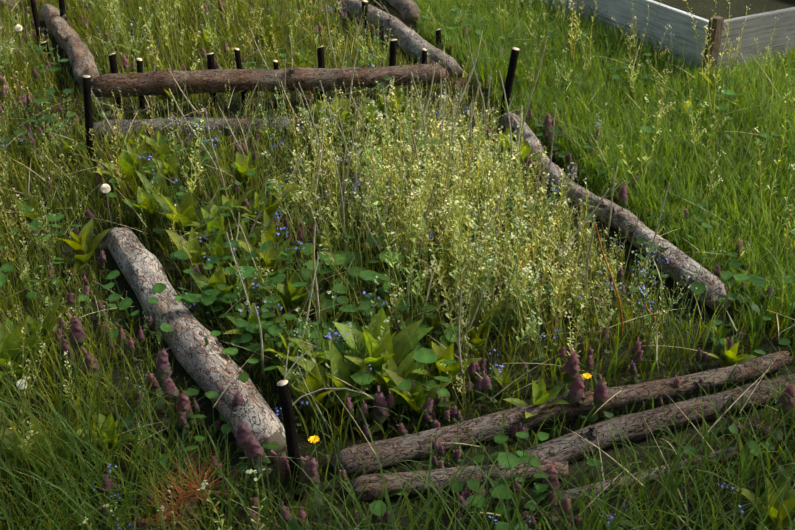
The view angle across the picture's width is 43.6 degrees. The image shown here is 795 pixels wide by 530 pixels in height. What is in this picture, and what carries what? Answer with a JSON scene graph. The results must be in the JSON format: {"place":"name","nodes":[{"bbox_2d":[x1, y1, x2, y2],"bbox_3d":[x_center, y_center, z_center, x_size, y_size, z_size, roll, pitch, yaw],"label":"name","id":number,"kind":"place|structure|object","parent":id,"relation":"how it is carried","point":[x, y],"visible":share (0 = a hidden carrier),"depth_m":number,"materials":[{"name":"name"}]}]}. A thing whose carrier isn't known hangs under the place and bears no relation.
{"place":"outdoors","nodes":[
{"label":"outdoors","id":0,"kind":"place"},
{"bbox_2d":[0,0,794,529],"bbox_3d":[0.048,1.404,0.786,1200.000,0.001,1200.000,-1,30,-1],"label":"ground","id":1,"kind":"structure","parent":0,"point":[204,402],"depth_m":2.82,"materials":[{"name":"green plant"}]},
{"bbox_2d":[0,0,16,14],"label":"log","id":2,"kind":"object","parent":1,"relation":"on","point":[12,2],"visible":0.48,"depth_m":5.69,"materials":[{"name":"grey wood"}]},
{"bbox_2d":[30,0,42,45],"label":"stake","id":3,"kind":"object","parent":1,"relation":"on","point":[35,15],"visible":0.58,"depth_m":5.06,"materials":[{"name":"black wood"}]},
{"bbox_2d":[41,41,52,65],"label":"stake","id":4,"kind":"object","parent":1,"relation":"on","point":[46,48],"visible":0.46,"depth_m":4.88,"materials":[{"name":"black wood"}]},
{"bbox_2d":[58,0,65,19],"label":"stake","id":5,"kind":"object","parent":1,"relation":"on","point":[62,7],"visible":0.38,"depth_m":5.21,"materials":[{"name":"black wood"}]},
{"bbox_2d":[40,4,99,86],"bbox_3d":[-1.666,-1.149,5.018,0.134,0.164,1.412,-13,32,-21],"label":"log","id":6,"kind":"object","parent":1,"relation":"on","point":[70,42],"visible":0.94,"depth_m":4.84,"materials":[{"name":"grey wood"}]},
{"bbox_2d":[83,75,95,166],"bbox_3d":[-1.184,-0.527,3.818,0.069,0.412,0.033,-6,31,-11],"label":"stake","id":7,"kind":"object","parent":1,"relation":"on","point":[88,105],"visible":0.83,"depth_m":3.78,"materials":[{"name":"black wood"}]},
{"bbox_2d":[109,53,122,110],"bbox_3d":[-1.235,-0.780,4.363,0.039,0.304,0.049,-1,30,-1],"label":"stake","id":8,"kind":"object","parent":1,"relation":"on","point":[113,65],"visible":0.48,"depth_m":4.31,"materials":[{"name":"black wood"}]},
{"bbox_2d":[136,58,145,108],"bbox_3d":[-1.131,-0.776,4.388,0.029,0.274,0.050,12,32,19],"label":"stake","id":9,"kind":"object","parent":1,"relation":"on","point":[140,70],"visible":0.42,"depth_m":4.34,"materials":[{"name":"black wood"}]},
{"bbox_2d":[106,227,286,466],"bbox_3d":[-0.619,0.169,2.831,0.125,0.131,1.281,-16,34,-26],"label":"log","id":10,"kind":"object","parent":1,"relation":"on","point":[140,266],"visible":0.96,"depth_m":2.67,"materials":[{"name":"grey wood"}]},
{"bbox_2d":[84,116,316,142],"bbox_3d":[-0.793,-0.569,4.137,0.996,0.101,0.103,-3,30,-4],"label":"log","id":11,"kind":"object","parent":1,"relation":"on","point":[156,121],"visible":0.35,"depth_m":4.10,"materials":[{"name":"grey wood"}]},
{"bbox_2d":[207,53,216,106],"bbox_3d":[-0.822,-0.798,4.406,0.044,0.293,0.038,-1,30,-1],"label":"stake","id":12,"kind":"object","parent":1,"relation":"on","point":[210,61],"visible":0.52,"depth_m":4.35,"materials":[{"name":"black wood"}]},
{"bbox_2d":[234,48,247,105],"bbox_3d":[-0.689,-0.811,4.409,0.049,0.314,0.028,-21,36,-32],"label":"stake","id":13,"kind":"object","parent":1,"relation":"on","point":[239,65],"visible":0.38,"depth_m":4.35,"materials":[{"name":"black wood"}]},
{"bbox_2d":[92,64,447,97],"bbox_3d":[-0.545,-0.815,4.354,1.543,0.122,0.118,-3,30,-6],"label":"log","id":14,"kind":"object","parent":13,"relation":"attached to","point":[152,83],"visible":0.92,"depth_m":4.32,"materials":[{"name":"brown wood"}]},
{"bbox_2d":[273,60,282,103],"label":"stake","id":15,"kind":"object","parent":1,"relation":"on","point":[275,64],"visible":0.31,"depth_m":4.38,"materials":[{"name":"black wood"}]},
{"bbox_2d":[277,380,306,499],"bbox_3d":[-0.232,0.413,2.219,0.052,0.383,0.032,-1,30,-1],"label":"stake","id":16,"kind":"object","parent":1,"relation":"on","point":[288,420],"visible":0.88,"depth_m":2.18,"materials":[{"name":"black wood"}]},
{"bbox_2d":[317,46,325,101],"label":"stake","id":17,"kind":"object","parent":1,"relation":"on","point":[320,55],"visible":0.46,"depth_m":4.40,"materials":[{"name":"black wood"}]},
{"bbox_2d":[362,0,369,36],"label":"stake","id":18,"kind":"object","parent":1,"relation":"on","point":[364,2],"visible":0.62,"depth_m":5.28,"materials":[{"name":"black wood"}]},
{"bbox_2d":[387,39,396,95],"bbox_3d":[-0.027,-0.853,4.462,0.057,0.332,0.033,18,34,28],"label":"stake","id":19,"kind":"object","parent":1,"relation":"on","point":[393,51],"visible":0.4,"depth_m":4.39,"materials":[{"name":"black wood"}]},
{"bbox_2d":[0,0,784,529],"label":"weed flower stems","id":20,"kind":"object","parent":1,"relation":"on","point":[294,400],"visible":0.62,"depth_m":3.16,"materials":[{"name":"green plant"}]},
{"bbox_2d":[0,0,794,529],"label":"leafy weeds","id":21,"kind":"object","parent":1,"relation":"on","point":[216,298],"visible":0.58,"depth_m":2.78,"materials":[{"name":"green plant"}]},
{"bbox_2d":[0,0,794,529],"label":"weeds","id":22,"kind":"object","parent":1,"relation":"on","point":[454,234],"visible":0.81,"depth_m":3.16,"materials":[{"name":"green plant"}]},
{"bbox_2d":[335,0,462,80],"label":"log","id":23,"kind":"object","parent":1,"relation":"on","point":[398,28],"visible":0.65,"depth_m":5.08,"materials":[{"name":"grey wood"}]},
{"bbox_2d":[386,0,419,23],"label":"log","id":24,"kind":"object","parent":1,"relation":"on","point":[405,9],"visible":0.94,"depth_m":5.37,"materials":[{"name":"grey wood"}]},
{"bbox_2d":[421,48,426,98],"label":"stake","id":25,"kind":"object","parent":1,"relation":"on","point":[424,55],"visible":0.42,"depth_m":4.46,"materials":[{"name":"black wood"}]},
{"bbox_2d":[435,29,440,48],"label":"stake","id":26,"kind":"object","parent":1,"relation":"on","point":[438,37],"visible":0.44,"depth_m":5.02,"materials":[{"name":"black wood"}]},
{"bbox_2d":[350,460,568,500],"bbox_3d":[0.148,0.497,2.308,0.514,0.061,0.060,-4,30,-6],"label":"log","id":27,"kind":"object","parent":1,"relation":"on","point":[439,477],"visible":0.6,"depth_m":2.28,"materials":[{"name":"brown wood"}]},
{"bbox_2d":[499,47,519,115],"bbox_3d":[0.478,-0.769,4.295,0.085,0.353,0.037,13,32,21],"label":"stake","id":28,"kind":"object","parent":1,"relation":"on","point":[514,55],"visible":0.71,"depth_m":4.26,"materials":[{"name":"black wood"}]},
{"bbox_2d":[329,351,791,476],"bbox_3d":[0.461,0.363,2.515,1.296,0.093,0.082,-9,31,-16],"label":"log","id":29,"kind":"object","parent":1,"relation":"on","point":[413,446],"visible":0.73,"depth_m":2.46,"materials":[{"name":"brown wood"}]},
{"bbox_2d":[518,0,708,74],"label":"bed board","id":30,"kind":"object","parent":1,"relation":"on","point":[620,10],"visible":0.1,"depth_m":4.89,"materials":[{"name":"grey wood"}]},
{"bbox_2d":[653,0,794,19],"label":"bed soil","id":31,"kind":"structure","parent":30,"relation":"in","point":[705,8],"depth_m":5.45,"materials":[{"name":"brown soil"}]},
{"bbox_2d":[501,112,731,312],"bbox_3d":[0.686,-0.252,3.571,0.131,0.132,1.591,-10,31,-16],"label":"log","id":32,"kind":"object","parent":1,"relation":"on","point":[670,252],"visible":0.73,"depth_m":3.27,"materials":[{"name":"grey wood"}]},
{"bbox_2d":[480,374,794,497],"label":"log","id":33,"kind":"object","parent":1,"relation":"on","point":[571,445],"visible":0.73,"depth_m":2.44,"materials":[{"name":"brown wood"}]},
{"bbox_2d":[557,445,748,505],"bbox_3d":[0.610,0.493,2.347,0.536,0.033,0.033,-10,31,-17],"label":"log","id":34,"kind":"object","parent":1,"relation":"on","point":[727,451],"visible":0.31,"depth_m":2.32,"materials":[{"name":"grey wood"}]},
{"bbox_2d":[703,16,723,71],"bbox_3d":[1.463,-0.995,4.631,0.050,0.320,0.050,-15,33,-24],"label":"wooden post","id":35,"kind":"object","parent":1,"relation":"on","point":[717,22],"visible":0.6,"depth_m":4.58,"materials":[{"name":"brown wood"}]},
{"bbox_2d":[716,7,794,78],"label":"wooden board","id":36,"kind":"object","parent":35,"relation":"attached to","point":[785,18],"depth_m":4.74,"materials":[{"name":"grey wood"}]}
]}

